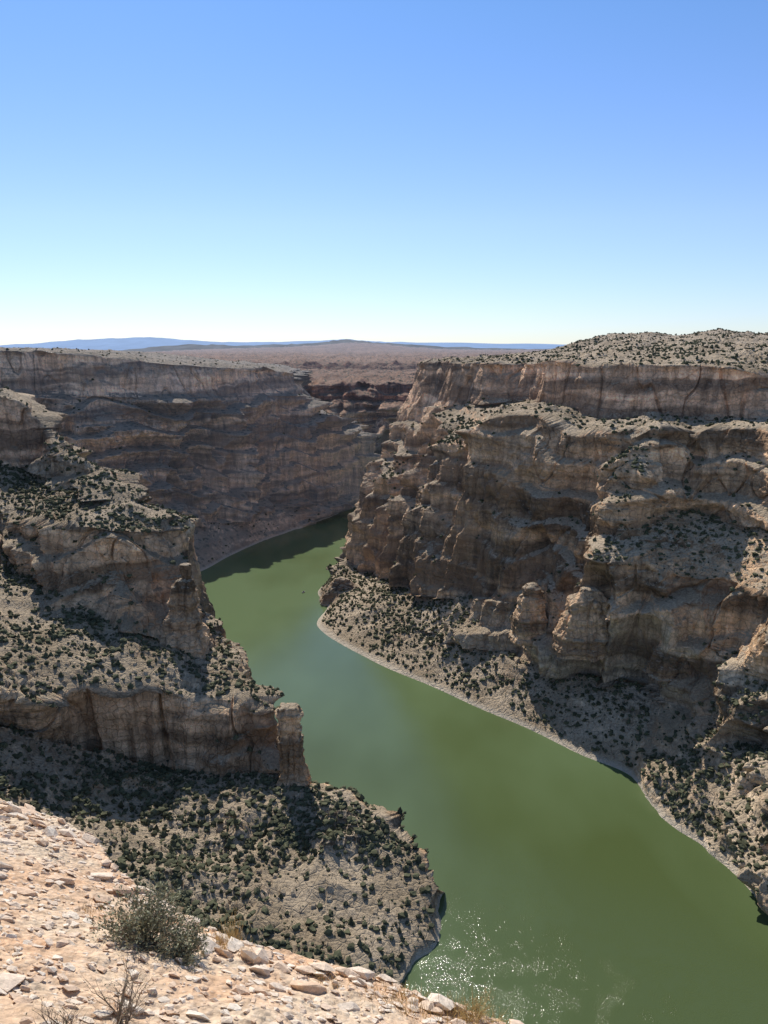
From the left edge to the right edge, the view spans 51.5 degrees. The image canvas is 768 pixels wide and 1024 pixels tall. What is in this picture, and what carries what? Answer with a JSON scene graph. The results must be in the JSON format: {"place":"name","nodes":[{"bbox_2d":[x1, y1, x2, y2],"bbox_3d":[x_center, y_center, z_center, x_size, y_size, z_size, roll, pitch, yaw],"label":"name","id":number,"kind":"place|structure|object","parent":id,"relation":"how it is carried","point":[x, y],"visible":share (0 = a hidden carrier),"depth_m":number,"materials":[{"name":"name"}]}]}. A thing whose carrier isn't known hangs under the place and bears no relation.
{"place":"outdoors","nodes":[
{"label":"outdoors","id":0,"kind":"place"},
{"bbox_2d":[0,388,282,777],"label":"rock promontory","id":1,"kind":"structure","parent":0,"point":[147,720],"depth_m":592.40,"materials":[{"name":"brown stone"}]},
{"bbox_2d":[158,563,217,658],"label":"rock pinnacle","id":2,"kind":"object","parent":1,"relation":"on","point":[186,628],"visible":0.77,"depth_m":600.29,"materials":[{"name":"stone"}]},
{"bbox_2d":[0,347,383,571],"bbox_3d":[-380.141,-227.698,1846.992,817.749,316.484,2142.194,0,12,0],"label":"canyon wall","id":3,"kind":"structure","parent":0,"point":[228,424],"depth_m":1287.53,"materials":[{"name":"stone"}]},
{"bbox_2d":[0,727,444,984],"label":"hillside","id":4,"kind":"structure","parent":0,"point":[338,887],"depth_m":454.97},
{"bbox_2d":[274,702,311,786],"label":"rock pinnacle","id":5,"kind":"object","parent":4,"relation":"on","point":[289,744],"visible":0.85,"depth_m":516.97,"materials":[{"name":"beige stone"}]},
{"bbox_2d":[0,798,505,1023],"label":"overlook ground","id":6,"kind":"structure","parent":0,"point":[12,1012],"depth_m":3.92,"materials":[{"name":"beige stone"}]},
{"bbox_2d":[26,995,97,1023],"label":"dead shrub","id":7,"kind":"object","parent":6,"relation":"on","point":[62,1016],"visible":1,"depth_m":2.95,"materials":[{"name":"brown plant"}]},
{"bbox_2d":[63,895,120,919],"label":"dry grass","id":8,"kind":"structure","parent":6,"relation":"on","point":[85,909],"depth_m":4.58,"materials":[{"name":"beige plant"}]},
{"bbox_2d":[75,938,166,1023],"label":"dead shrub","id":9,"kind":"object","parent":6,"relation":"on","point":[125,1015],"visible":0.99,"depth_m":3.18,"materials":[{"name":"brown plant"}]},
{"bbox_2d":[87,872,195,959],"bbox_3d":[-1.216,2.121,4.079,0.526,0.504,0.574,-10,15,-40],"label":"sagebrush","id":10,"kind":"object","parent":6,"relation":"on","point":[146,923],"visible":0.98,"depth_m":4.08,"materials":[{"name":"green plant"}]},
{"bbox_2d":[152,909,214,972],"bbox_3d":[-1.032,2.209,4.104,0.395,0.272,0.343,11,16,41],"label":"sagebrush","id":11,"kind":"object","parent":6,"relation":"on","point":[187,947],"visible":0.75,"depth_m":4.10,"materials":[{"name":"green plant"}]},
{"bbox_2d":[203,922,252,953],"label":"dry grass","id":12,"kind":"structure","parent":6,"relation":"on","point":[219,943],"depth_m":4.45,"materials":[{"name":"beige plant"}]},
{"bbox_2d":[210,902,253,939],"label":"dry grass","id":13,"kind":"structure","parent":6,"relation":"on","point":[236,933],"depth_m":4.62,"materials":[{"name":"beige plant"}]},
{"bbox_2d":[0,815,466,1023],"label":"loose rocks","id":14,"kind":"object","parent":6,"relation":"on","point":[9,982],"visible":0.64,"depth_m":4.14,"materials":[{"name":"stone"}]},
{"bbox_2d":[0,803,523,1023],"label":"ledge rocks","id":15,"kind":"object","parent":6,"relation":"on","point":[357,972],"visible":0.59,"depth_m":4.53,"materials":[{"name":"stone"}]},
{"bbox_2d":[292,961,356,989],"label":"dry grass","id":16,"kind":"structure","parent":6,"relation":"on","point":[326,977],"depth_m":4.33,"materials":[{"name":"beige plant"}]},
{"bbox_2d":[348,964,471,1023],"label":"dry grass","id":17,"kind":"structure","parent":6,"relation":"on","point":[412,999],"depth_m":4.33,"materials":[{"name":"beige plant"}]},
{"bbox_2d":[436,984,511,1023],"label":"dry grass","id":18,"kind":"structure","parent":6,"relation":"on","point":[469,1009],"depth_m":4.39,"materials":[{"name":"brown plant"}]},
{"bbox_2d":[0,337,563,349],"bbox_3d":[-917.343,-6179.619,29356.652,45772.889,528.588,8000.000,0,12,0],"label":"distant mountains","id":19,"kind":"structure","parent":0,"point":[121,343],"depth_m":28310.63,"materials":[{"name":"stone"}]},
{"bbox_2d":[120,339,544,351],"bbox_3d":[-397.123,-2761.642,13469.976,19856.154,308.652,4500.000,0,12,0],"label":"distant hills","id":20,"kind":"structure","parent":0,"point":[180,347],"depth_m":12569.26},
{"bbox_2d":[145,342,549,454],"bbox_3d":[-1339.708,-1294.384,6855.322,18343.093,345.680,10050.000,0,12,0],"label":"desert plain","id":21,"kind":"structure","parent":0,"point":[370,385],"depth_m":2970.64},
{"bbox_2d":[0,0,767,344],"label":"sky","id":22,"kind":"structure","parent":0,"point":[564,172],"materials":[{"name":"blue"}]},
{"bbox_2d":[201,507,767,1023],"bbox_3d":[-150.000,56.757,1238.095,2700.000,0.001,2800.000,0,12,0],"label":"river","id":23,"kind":"structure","parent":0,"point":[575,887],"depth_m":506.69,"materials":[{"name":"liquid"}]},
{"bbox_2d":[317,329,767,914],"bbox_3d":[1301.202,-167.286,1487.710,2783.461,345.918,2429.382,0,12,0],"label":"canyon wall","id":24,"kind":"structure","parent":0,"point":[505,557],"depth_m":724.87,"materials":[{"name":"brown stone"}]},
{"bbox_2d":[319,577,357,605],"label":"rock outcrop","id":25,"kind":"object","parent":24,"relation":"on","point":[338,584],"visible":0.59,"depth_m":972.87,"materials":[{"name":"stone"}]},
{"bbox_2d":[0,328,767,977],"bbox_3d":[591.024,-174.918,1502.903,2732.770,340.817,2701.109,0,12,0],"label":"hillside shrubs","id":26,"kind":"object","parent":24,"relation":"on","point":[180,868],"visible":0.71,"depth_m":536.62,"materials":[{"name":"green plant"}]},
{"bbox_2d":[508,582,547,645],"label":"rock outcrop","id":27,"kind":"object","parent":24,"relation":"on","point":[529,624],"visible":0.94,"depth_m":690.51,"materials":[{"name":"stone"}]},
{"bbox_2d":[549,586,623,661],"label":"rock outcrop","id":28,"kind":"object","parent":24,"relation":"on","point":[580,631],"visible":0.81,"depth_m":644.29,"materials":[{"name":"stone"}]},
{"bbox_2d":[642,633,696,681],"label":"rock outcrop","id":29,"kind":"object","parent":24,"relation":"on","point":[657,668],"visible":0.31,"depth_m":611.52,"materials":[{"name":"stone"}]}
]}

